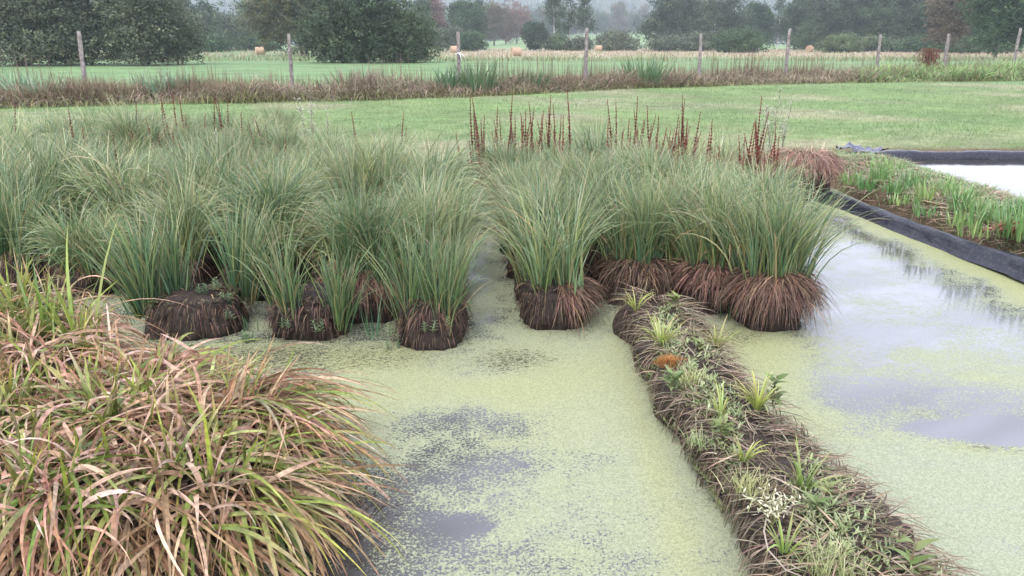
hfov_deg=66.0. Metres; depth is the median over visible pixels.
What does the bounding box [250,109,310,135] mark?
sedge tussock
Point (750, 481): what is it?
wispy grass
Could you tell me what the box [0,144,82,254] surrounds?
sedge tussock
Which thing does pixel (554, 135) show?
loosestrife
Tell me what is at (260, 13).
broadleaf tree
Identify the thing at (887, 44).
shrub
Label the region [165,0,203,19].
broadleaf tree
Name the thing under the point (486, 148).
tall grass clump
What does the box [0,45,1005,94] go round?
verge stalks
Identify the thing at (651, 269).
sedge tussock
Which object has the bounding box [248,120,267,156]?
loosestrife
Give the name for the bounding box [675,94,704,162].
loosestrife
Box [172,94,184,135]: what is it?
loosestrife
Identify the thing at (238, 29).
shrub
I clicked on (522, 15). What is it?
broadleaf tree
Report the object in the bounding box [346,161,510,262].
sedge tussock
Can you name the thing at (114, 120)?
sedge tussock
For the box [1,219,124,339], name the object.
strap leaf plant
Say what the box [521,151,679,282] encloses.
sedge tussock
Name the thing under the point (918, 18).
broadleaf tree
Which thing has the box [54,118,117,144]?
sedge tussock
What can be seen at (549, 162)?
sedge tussock
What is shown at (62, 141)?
sedge tussock
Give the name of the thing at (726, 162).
grass clump
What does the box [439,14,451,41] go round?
distant tree
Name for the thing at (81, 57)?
fence post
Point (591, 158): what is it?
sedge tussock
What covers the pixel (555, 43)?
shrub
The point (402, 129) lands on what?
loosestrife
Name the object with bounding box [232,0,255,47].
broadleaf tree
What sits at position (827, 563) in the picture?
wispy grass
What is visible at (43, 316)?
strap leaf plant
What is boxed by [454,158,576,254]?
sedge tussock
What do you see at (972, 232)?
green shoots
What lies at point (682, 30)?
broadleaf tree
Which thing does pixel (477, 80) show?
iris clump
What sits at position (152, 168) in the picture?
sedge tussock
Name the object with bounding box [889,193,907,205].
green shoots
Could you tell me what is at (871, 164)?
green shoots
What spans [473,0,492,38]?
poplar tree
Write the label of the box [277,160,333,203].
sedge tussock
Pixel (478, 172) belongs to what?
grass clump
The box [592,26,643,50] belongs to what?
shrub
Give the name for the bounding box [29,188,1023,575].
pond water
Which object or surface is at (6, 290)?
drooping sedge
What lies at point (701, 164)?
sedge tussock
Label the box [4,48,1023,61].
dry field grass
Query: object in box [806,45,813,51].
hay bale
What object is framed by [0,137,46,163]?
sedge tussock
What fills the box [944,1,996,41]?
broadleaf tree
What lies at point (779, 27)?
birch tree
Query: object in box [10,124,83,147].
sedge tussock
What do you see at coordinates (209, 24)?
shrub
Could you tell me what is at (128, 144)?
sedge tussock
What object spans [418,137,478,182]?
sedge tussock
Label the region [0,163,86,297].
sedge tussock
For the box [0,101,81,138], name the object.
tall grass clump
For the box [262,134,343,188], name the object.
sedge tussock
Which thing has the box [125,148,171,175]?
sedge tussock
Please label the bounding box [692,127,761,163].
tall grass clump
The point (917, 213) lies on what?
green shoots
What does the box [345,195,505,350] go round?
sedge tussock
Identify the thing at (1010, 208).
green shoots
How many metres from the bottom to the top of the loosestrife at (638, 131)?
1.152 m
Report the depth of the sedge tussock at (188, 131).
12.11 m
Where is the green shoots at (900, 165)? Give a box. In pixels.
[883,156,912,170]
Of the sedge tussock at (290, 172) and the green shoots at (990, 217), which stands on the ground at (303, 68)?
the green shoots at (990, 217)
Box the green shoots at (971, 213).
[952,195,993,228]
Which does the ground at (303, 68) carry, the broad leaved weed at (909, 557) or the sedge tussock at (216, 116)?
the sedge tussock at (216, 116)
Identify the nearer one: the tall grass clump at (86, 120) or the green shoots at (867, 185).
the green shoots at (867, 185)
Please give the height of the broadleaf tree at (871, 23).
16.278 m
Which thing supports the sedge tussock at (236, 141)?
in the pond water at (521, 446)
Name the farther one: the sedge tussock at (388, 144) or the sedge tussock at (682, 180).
the sedge tussock at (388, 144)
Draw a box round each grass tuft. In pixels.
[615,287,655,310]
[633,309,687,345]
[690,314,742,348]
[711,380,731,415]
[729,368,786,414]
[730,432,769,461]
[753,509,814,556]
[758,431,854,492]
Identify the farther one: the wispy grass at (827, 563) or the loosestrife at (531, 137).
the loosestrife at (531, 137)
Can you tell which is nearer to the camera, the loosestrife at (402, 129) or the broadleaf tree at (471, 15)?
the loosestrife at (402, 129)
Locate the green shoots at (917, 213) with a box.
[912,199,939,217]
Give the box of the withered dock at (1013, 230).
[983,217,1023,237]
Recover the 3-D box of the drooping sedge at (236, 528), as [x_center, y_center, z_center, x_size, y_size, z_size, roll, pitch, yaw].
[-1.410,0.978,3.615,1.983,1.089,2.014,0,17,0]
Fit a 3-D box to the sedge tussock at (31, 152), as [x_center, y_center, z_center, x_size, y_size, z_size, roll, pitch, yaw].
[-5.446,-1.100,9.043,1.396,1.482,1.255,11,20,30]
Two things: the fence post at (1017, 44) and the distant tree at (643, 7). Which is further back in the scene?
the distant tree at (643, 7)
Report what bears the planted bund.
in the pond water at (521, 446)
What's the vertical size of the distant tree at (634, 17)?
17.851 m
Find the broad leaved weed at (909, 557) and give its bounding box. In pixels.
[885,536,938,575]
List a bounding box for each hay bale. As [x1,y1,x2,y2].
[255,47,264,54]
[449,46,456,52]
[511,47,520,55]
[594,45,601,50]
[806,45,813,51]
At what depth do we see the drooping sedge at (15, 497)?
3.59 m
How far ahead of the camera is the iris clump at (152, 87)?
26.74 m
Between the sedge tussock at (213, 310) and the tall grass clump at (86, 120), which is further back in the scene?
the tall grass clump at (86, 120)
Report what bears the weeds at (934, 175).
on the ground at (303, 68)
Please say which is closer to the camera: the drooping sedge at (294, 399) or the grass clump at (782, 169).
the drooping sedge at (294, 399)
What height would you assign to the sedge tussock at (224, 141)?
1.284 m
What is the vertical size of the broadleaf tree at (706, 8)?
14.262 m
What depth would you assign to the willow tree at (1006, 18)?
98.36 m
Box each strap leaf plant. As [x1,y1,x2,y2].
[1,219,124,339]
[1,263,81,336]
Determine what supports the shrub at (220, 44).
on the ground at (303, 68)
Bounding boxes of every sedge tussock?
[0,107,53,151]
[0,115,136,219]
[0,116,119,235]
[0,119,66,156]
[0,124,70,190]
[0,127,79,172]
[0,128,27,152]
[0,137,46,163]
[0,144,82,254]
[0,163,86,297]
[0,176,145,298]
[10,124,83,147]
[11,110,100,144]
[16,134,153,184]
[23,127,98,154]
[27,122,193,259]
[28,104,95,137]
[33,138,121,167]
[36,116,121,152]
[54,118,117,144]
[55,147,196,237]
[56,108,105,130]
[56,184,299,340]
[56,202,144,270]
[58,109,106,125]
[73,141,129,162]
[79,102,134,129]
[80,90,179,157]
[89,123,167,164]
[90,148,245,290]
[91,108,161,134]
[96,145,155,179]
[111,101,175,129]
[112,149,200,197]
[123,150,216,180]
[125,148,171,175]
[129,138,199,172]
[133,127,273,267]
[135,126,234,173]
[135,157,239,278]
[137,139,176,160]
[142,121,288,189]
[143,109,217,141]
[152,148,265,225]
[157,108,223,131]
[161,129,205,156]
[162,113,225,152]
[165,114,260,157]
[168,136,362,282]
[189,122,239,136]
[192,98,248,134]
[195,179,337,300]
[198,119,245,139]
[200,127,262,162]
[207,105,297,158]
[209,129,263,159]
[210,143,351,261]
[218,133,315,181]
[219,111,286,135]
[221,206,392,343]
[222,136,304,173]
[226,107,301,132]
[231,154,329,209]
[245,144,291,163]
[247,114,317,156]
[248,98,304,126]
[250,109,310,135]
[255,137,310,163]
[256,122,319,149]
[260,154,470,326]
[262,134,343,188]
[274,189,377,275]
[275,137,352,179]
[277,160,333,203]
[286,140,354,167]
[292,120,357,159]
[297,121,441,258]
[305,167,395,257]
[308,116,437,194]
[333,124,428,163]
[333,154,510,314]
[344,133,426,180]
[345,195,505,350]
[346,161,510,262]
[354,119,497,204]
[365,126,426,158]
[366,145,490,207]
[371,150,511,253]
[386,158,450,214]
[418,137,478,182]
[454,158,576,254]
[463,152,598,231]
[464,152,628,305]
[466,126,557,206]
[470,152,542,218]
[472,152,650,341]
[472,167,584,279]
[473,143,574,227]
[478,152,563,189]
[480,134,545,174]
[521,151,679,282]
[523,133,588,168]
[527,141,623,186]
[529,149,581,174]
[534,138,646,195]
[543,140,642,200]
[551,145,662,214]
[555,141,746,305]
[586,125,687,170]
[586,184,687,285]
[592,138,663,163]
[597,133,665,159]
[600,116,730,196]
[602,134,687,189]
[603,136,768,257]
[613,137,812,314]
[640,155,740,211]
[663,144,719,170]
[668,151,735,176]
[673,144,890,336]
[677,140,752,184]
[680,159,746,189]
[691,135,828,260]
[711,150,794,224]
[752,139,863,200]
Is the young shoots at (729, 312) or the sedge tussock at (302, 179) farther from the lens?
the sedge tussock at (302, 179)
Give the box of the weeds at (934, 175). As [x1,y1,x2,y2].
[745,148,1023,254]
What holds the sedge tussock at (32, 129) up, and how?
on the ground at (303, 68)
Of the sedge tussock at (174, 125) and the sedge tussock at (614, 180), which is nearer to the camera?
the sedge tussock at (614, 180)
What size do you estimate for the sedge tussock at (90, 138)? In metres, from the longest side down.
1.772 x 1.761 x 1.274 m
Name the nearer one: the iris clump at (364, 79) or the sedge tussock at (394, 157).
the sedge tussock at (394, 157)
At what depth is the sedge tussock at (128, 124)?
11.95 m
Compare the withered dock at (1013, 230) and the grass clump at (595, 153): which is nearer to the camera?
the withered dock at (1013, 230)
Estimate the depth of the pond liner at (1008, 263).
8.82 m
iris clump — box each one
[0,63,38,92]
[0,68,77,100]
[125,66,187,98]
[159,67,201,84]
[316,63,375,94]
[344,63,382,94]
[428,64,464,89]
[437,57,514,92]
[504,68,553,88]
[610,51,676,85]
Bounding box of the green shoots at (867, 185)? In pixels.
[853,171,882,191]
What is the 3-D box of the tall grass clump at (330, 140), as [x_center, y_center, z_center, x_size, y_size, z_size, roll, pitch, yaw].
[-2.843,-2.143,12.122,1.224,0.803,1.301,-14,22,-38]
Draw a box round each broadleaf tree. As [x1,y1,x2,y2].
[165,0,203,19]
[190,0,224,34]
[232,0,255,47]
[246,0,295,41]
[407,0,435,47]
[426,0,448,47]
[440,0,469,26]
[451,0,491,38]
[482,0,509,45]
[497,6,522,43]
[498,0,534,43]
[519,20,549,50]
[631,0,698,42]
[659,1,696,37]
[671,0,724,37]
[690,0,720,34]
[691,0,760,37]
[742,0,777,46]
[776,0,815,49]
[792,0,851,39]
[824,0,881,41]
[845,2,890,36]
[852,0,907,40]
[874,0,935,38]
[904,0,964,38]
[917,0,975,49]
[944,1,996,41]
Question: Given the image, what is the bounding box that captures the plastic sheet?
[836,142,888,151]
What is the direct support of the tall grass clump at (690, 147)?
on the ground at (303, 68)
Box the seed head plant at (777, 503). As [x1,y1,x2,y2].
[742,484,800,524]
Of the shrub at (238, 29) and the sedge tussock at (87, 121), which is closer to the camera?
the sedge tussock at (87, 121)
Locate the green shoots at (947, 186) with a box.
[926,171,965,195]
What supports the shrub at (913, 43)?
on the ground at (303, 68)
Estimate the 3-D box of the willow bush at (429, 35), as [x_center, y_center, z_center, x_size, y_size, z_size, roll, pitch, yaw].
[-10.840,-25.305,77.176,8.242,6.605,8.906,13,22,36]
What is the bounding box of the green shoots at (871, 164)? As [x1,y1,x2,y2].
[863,158,887,168]
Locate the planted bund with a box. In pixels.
[605,281,983,575]
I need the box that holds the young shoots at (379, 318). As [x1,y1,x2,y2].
[359,295,386,340]
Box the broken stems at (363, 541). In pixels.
[325,509,401,565]
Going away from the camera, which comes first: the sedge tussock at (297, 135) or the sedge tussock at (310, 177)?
the sedge tussock at (310, 177)
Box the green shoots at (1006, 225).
[991,200,1023,238]
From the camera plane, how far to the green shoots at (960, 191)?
9.72 m
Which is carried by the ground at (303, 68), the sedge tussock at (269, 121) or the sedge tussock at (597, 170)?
the sedge tussock at (269, 121)
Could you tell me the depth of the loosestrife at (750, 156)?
11.08 m
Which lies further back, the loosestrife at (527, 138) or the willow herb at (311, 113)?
the willow herb at (311, 113)
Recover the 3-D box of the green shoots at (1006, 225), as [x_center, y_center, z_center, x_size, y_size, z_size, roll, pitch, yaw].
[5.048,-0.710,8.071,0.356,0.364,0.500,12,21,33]
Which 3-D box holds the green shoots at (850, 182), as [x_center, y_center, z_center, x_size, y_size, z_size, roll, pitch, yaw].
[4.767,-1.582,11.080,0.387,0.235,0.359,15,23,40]
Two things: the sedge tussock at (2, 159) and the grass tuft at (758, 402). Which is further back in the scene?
the sedge tussock at (2, 159)
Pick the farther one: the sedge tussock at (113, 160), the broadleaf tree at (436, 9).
the broadleaf tree at (436, 9)
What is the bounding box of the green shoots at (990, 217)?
[976,195,1021,223]
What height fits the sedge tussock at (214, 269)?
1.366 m
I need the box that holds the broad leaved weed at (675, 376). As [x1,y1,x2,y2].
[657,364,684,397]
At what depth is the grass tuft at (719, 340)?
5.23 m
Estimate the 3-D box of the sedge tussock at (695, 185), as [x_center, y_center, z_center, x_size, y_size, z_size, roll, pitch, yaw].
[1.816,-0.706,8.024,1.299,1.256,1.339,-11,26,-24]
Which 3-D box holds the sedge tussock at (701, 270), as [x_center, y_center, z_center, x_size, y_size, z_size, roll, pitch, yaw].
[1.713,-0.487,6.785,1.800,1.638,1.672,0,17,0]
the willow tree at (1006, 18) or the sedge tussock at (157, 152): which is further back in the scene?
the willow tree at (1006, 18)
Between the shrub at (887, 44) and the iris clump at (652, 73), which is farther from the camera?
the shrub at (887, 44)
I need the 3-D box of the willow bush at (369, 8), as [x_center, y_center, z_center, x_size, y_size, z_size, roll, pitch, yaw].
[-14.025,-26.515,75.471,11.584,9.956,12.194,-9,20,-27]
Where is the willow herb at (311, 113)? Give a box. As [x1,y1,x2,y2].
[292,92,330,140]
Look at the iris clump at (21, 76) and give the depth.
25.95 m
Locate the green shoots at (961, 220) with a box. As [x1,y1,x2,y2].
[946,211,968,228]
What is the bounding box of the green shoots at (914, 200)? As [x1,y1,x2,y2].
[904,192,922,205]
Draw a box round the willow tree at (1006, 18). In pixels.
[952,0,1023,57]
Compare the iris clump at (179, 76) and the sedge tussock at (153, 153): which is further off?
the iris clump at (179, 76)
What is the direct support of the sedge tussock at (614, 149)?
in the pond water at (521, 446)
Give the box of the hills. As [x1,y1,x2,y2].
[67,2,1003,41]
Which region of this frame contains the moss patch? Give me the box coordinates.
[654,353,688,369]
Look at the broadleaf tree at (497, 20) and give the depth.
272.61 m
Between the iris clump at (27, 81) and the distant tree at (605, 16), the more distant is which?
the distant tree at (605, 16)
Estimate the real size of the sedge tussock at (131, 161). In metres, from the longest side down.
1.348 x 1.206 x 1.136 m
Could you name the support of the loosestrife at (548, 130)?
on the pond water at (521, 446)
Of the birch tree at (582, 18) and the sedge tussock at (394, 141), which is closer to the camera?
the sedge tussock at (394, 141)
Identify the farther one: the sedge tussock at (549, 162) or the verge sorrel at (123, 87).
the verge sorrel at (123, 87)
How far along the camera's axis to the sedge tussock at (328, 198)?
7.87 m
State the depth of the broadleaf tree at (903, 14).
169.48 m
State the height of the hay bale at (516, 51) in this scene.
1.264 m
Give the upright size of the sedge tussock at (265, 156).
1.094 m
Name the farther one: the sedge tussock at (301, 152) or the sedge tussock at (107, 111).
the sedge tussock at (107, 111)
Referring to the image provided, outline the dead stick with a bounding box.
[763,518,800,575]
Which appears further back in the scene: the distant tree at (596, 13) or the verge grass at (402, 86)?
the distant tree at (596, 13)
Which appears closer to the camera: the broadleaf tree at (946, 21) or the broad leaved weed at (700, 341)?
the broad leaved weed at (700, 341)
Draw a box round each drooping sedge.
[0,249,187,358]
[0,285,177,402]
[0,345,266,485]
[0,347,106,471]
[0,394,258,575]
[0,402,101,570]
[2,380,415,575]
[17,317,278,406]
[68,334,407,574]
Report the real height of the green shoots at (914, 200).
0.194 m
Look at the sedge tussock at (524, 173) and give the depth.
8.92 m
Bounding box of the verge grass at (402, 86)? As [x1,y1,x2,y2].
[0,59,1023,107]
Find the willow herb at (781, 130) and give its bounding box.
[758,88,793,153]
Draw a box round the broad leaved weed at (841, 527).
[827,517,854,531]
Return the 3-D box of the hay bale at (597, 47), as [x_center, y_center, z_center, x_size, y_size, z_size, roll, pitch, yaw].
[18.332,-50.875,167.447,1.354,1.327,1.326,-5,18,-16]
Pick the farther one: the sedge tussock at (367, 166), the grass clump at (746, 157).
the grass clump at (746, 157)
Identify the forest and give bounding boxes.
[9,0,983,37]
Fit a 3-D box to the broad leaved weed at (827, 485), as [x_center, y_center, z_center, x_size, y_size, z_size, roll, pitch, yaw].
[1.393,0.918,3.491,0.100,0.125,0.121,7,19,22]
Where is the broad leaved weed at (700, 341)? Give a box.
[692,337,704,351]
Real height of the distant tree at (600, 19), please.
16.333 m
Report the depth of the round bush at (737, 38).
141.33 m
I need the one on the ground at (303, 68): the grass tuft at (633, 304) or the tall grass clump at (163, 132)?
the tall grass clump at (163, 132)
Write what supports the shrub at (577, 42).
on the ground at (303, 68)
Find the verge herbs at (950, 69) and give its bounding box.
[833,56,1023,82]
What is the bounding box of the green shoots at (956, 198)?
[942,181,985,213]
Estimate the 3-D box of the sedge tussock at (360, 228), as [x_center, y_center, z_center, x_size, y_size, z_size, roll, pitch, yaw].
[-1.113,-0.373,6.550,1.757,1.600,1.685,-16,24,-42]
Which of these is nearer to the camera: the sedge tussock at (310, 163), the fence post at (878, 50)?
the sedge tussock at (310, 163)
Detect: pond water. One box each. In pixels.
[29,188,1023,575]
[901,160,1023,197]
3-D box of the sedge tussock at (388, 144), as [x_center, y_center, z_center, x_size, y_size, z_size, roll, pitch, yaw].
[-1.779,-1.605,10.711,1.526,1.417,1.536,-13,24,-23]
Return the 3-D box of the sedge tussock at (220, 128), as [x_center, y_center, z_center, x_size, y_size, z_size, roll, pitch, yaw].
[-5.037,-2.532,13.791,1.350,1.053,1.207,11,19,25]
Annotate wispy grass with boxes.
[675,422,721,449]
[676,361,724,388]
[712,460,798,510]
[787,530,873,575]
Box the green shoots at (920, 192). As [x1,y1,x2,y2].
[905,170,938,202]
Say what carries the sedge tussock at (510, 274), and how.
in the pond water at (521, 446)
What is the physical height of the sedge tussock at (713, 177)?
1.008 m
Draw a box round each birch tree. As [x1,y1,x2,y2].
[541,0,568,35]
[557,0,577,37]
[573,0,598,36]
[769,0,791,48]
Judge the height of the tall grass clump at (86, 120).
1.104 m
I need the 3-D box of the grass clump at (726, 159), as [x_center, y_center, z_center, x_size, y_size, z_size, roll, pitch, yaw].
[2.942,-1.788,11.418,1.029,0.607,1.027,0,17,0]
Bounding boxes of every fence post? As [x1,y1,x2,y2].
[77,31,86,85]
[287,34,293,89]
[456,32,464,85]
[583,28,588,88]
[698,33,702,76]
[784,29,790,74]
[875,35,881,68]
[943,34,950,64]
[1012,28,1021,63]
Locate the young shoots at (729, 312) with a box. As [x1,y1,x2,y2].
[712,283,738,321]
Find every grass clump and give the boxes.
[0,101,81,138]
[48,98,141,135]
[108,110,201,156]
[298,124,359,160]
[461,133,515,169]
[469,154,494,190]
[469,157,491,182]
[528,123,580,156]
[561,110,632,163]
[576,141,605,160]
[653,120,721,158]
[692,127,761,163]
[696,148,742,174]
[702,148,737,178]
[720,145,770,181]
[749,153,810,187]
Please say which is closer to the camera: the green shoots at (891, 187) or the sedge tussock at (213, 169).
the sedge tussock at (213, 169)
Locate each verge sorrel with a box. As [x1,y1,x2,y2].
[0,70,287,105]
[430,61,933,93]
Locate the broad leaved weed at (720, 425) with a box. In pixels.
[711,411,735,438]
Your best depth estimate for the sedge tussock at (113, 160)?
9.07 m
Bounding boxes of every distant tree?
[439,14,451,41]
[518,4,535,21]
[526,1,541,22]
[536,0,561,24]
[539,8,556,37]
[541,11,558,36]
[563,22,578,36]
[567,10,581,34]
[576,3,602,32]
[592,12,608,34]
[598,10,610,32]
[603,12,610,31]
[607,0,631,31]
[610,2,631,29]
[626,9,646,33]
[634,2,650,32]
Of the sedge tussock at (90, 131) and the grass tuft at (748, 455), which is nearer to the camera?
the grass tuft at (748, 455)
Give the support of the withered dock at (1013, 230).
on the ground at (303, 68)
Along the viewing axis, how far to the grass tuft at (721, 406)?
4.31 m
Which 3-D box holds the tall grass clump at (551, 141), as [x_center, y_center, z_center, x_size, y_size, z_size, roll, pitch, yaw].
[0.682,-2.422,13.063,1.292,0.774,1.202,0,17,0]
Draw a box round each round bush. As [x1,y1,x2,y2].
[708,22,776,52]
[812,32,872,52]
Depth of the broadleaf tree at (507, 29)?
302.83 m
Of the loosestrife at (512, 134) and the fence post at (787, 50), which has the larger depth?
the fence post at (787, 50)
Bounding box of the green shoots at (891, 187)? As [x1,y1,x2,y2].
[881,173,912,194]
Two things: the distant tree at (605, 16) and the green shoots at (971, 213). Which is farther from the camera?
the distant tree at (605, 16)
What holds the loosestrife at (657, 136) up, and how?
on the pond water at (521, 446)
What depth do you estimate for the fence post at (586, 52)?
33.11 m
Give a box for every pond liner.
[817,190,1023,281]
[870,150,1023,159]
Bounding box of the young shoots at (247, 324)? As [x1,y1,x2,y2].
[238,316,257,330]
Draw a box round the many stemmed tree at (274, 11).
[235,0,322,55]
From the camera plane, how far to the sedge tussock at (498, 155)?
10.41 m
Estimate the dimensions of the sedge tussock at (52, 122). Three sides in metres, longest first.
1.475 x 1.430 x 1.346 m
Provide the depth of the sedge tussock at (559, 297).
6.30 m
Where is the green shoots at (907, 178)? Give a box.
[896,165,932,188]
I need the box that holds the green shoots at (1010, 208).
[998,192,1023,217]
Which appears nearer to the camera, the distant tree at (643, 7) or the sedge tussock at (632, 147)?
the sedge tussock at (632, 147)
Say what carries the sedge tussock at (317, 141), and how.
in the pond water at (521, 446)
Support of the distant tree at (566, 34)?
on the ground at (303, 68)
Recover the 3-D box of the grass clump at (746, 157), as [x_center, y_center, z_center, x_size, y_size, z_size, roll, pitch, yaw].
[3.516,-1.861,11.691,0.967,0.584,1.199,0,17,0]
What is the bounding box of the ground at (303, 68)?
[0,31,1023,256]
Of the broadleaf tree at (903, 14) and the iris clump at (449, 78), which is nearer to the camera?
the iris clump at (449, 78)
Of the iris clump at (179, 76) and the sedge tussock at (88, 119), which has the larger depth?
the iris clump at (179, 76)
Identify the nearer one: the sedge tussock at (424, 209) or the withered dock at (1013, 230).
the sedge tussock at (424, 209)
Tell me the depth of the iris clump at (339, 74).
28.58 m
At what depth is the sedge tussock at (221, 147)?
8.84 m
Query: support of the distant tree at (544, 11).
on the ground at (303, 68)
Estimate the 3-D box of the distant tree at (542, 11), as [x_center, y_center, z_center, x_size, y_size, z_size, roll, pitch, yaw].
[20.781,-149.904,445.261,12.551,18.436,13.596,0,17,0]
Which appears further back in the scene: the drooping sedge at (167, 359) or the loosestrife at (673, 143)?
the loosestrife at (673, 143)
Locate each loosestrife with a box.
[67,106,85,153]
[131,119,161,154]
[160,93,185,147]
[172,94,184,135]
[213,96,230,137]
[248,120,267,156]
[351,112,357,150]
[401,113,406,145]
[455,94,486,181]
[479,106,511,178]
[492,93,531,157]
[506,110,528,159]
[518,106,542,154]
[528,95,552,159]
[536,131,562,156]
[537,104,561,155]
[553,90,579,167]
[604,100,636,159]
[622,109,658,155]
[624,96,655,157]
[642,106,676,165]
[655,115,688,166]
[660,133,717,169]
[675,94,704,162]
[706,122,725,173]
[736,125,779,185]
[744,96,778,180]
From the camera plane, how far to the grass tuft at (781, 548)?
3.15 m
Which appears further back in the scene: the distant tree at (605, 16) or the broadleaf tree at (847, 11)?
the distant tree at (605, 16)
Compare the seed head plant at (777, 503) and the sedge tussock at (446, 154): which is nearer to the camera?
the seed head plant at (777, 503)
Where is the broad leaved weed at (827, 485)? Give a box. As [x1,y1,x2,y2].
[818,477,837,500]
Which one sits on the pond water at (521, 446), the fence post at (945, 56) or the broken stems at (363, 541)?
the broken stems at (363, 541)
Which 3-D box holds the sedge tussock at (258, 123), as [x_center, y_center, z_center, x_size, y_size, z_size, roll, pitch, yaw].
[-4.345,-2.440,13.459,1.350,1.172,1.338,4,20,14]
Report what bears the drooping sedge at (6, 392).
on the pond water at (521, 446)
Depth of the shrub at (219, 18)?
179.13 m
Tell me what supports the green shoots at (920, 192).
on the ground at (303, 68)
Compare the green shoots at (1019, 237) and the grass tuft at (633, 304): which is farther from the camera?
the green shoots at (1019, 237)
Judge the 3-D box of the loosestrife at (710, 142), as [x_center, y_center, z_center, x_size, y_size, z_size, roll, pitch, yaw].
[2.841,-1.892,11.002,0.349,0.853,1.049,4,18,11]
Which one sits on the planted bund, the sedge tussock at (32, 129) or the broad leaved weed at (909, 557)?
the broad leaved weed at (909, 557)
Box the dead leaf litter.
[813,150,1023,253]
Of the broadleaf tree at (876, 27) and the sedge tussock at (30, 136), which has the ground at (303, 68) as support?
the broadleaf tree at (876, 27)
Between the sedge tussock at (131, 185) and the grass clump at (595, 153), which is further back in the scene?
the grass clump at (595, 153)
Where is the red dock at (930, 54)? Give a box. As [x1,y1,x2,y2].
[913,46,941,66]
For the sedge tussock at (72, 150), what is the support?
in the pond water at (521, 446)
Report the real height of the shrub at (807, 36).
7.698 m
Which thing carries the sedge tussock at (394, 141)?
in the pond water at (521, 446)
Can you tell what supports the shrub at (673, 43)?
on the ground at (303, 68)
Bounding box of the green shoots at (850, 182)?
[839,168,864,184]
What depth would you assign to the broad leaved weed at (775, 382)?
4.46 m
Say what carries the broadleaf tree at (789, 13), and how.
on the ground at (303, 68)
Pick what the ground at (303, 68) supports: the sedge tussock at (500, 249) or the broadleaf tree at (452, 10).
the broadleaf tree at (452, 10)
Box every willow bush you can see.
[0,0,97,65]
[0,0,173,65]
[66,0,212,65]
[148,3,216,64]
[284,0,375,62]
[296,0,429,62]
[363,0,449,62]
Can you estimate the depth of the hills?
764.21 m
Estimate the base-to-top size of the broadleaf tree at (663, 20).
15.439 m
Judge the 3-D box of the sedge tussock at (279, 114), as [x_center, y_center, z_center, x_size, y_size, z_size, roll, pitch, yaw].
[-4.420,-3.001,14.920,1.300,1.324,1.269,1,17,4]
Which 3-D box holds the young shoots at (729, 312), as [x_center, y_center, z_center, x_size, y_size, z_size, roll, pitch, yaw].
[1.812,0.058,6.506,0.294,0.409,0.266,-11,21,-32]
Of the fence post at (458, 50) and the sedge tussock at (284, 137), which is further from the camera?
the fence post at (458, 50)
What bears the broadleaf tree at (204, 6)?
on the ground at (303, 68)
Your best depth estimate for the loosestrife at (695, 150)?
11.19 m
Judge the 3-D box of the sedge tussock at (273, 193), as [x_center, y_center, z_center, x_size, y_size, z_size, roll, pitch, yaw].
[-2.288,-0.658,7.419,1.961,1.607,1.754,18,28,40]
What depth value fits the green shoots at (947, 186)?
10.05 m
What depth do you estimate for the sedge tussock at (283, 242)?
7.04 m
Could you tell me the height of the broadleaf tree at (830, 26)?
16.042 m
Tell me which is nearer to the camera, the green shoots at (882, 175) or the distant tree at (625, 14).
the green shoots at (882, 175)
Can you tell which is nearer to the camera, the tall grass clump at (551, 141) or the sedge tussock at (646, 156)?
the sedge tussock at (646, 156)
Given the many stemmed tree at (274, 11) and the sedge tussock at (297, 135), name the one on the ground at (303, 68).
the many stemmed tree at (274, 11)
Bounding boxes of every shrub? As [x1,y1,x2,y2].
[175,6,226,38]
[191,32,235,51]
[205,0,245,50]
[213,9,261,50]
[234,27,287,50]
[432,22,470,49]
[453,28,489,50]
[542,31,569,50]
[561,35,596,50]
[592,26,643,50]
[636,32,709,51]
[679,29,719,50]
[790,17,825,49]
[860,32,914,51]
[893,31,962,52]
[941,35,1023,53]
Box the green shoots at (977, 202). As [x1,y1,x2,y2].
[962,190,997,213]
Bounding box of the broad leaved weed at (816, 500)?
[798,489,831,515]
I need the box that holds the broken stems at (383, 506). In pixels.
[329,470,413,534]
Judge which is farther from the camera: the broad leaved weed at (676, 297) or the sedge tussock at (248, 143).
the sedge tussock at (248, 143)
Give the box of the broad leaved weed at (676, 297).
[666,290,680,307]
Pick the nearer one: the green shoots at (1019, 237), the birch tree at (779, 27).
the green shoots at (1019, 237)
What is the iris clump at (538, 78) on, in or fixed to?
on the ground at (303, 68)
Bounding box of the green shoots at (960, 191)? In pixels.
[945,183,978,200]
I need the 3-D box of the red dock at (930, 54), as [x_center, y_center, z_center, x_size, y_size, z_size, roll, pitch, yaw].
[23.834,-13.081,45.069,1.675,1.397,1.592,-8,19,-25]
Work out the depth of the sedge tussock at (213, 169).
7.90 m
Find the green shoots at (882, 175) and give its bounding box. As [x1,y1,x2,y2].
[864,161,896,182]
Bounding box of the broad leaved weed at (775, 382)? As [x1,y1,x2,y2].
[764,372,789,404]
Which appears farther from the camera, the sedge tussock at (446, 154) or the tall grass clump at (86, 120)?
the tall grass clump at (86, 120)
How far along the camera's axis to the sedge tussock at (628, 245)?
7.04 m
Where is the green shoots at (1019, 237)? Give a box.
[1004,196,1023,242]
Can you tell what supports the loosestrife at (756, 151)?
on the ground at (303, 68)
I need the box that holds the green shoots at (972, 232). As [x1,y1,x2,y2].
[956,213,992,238]

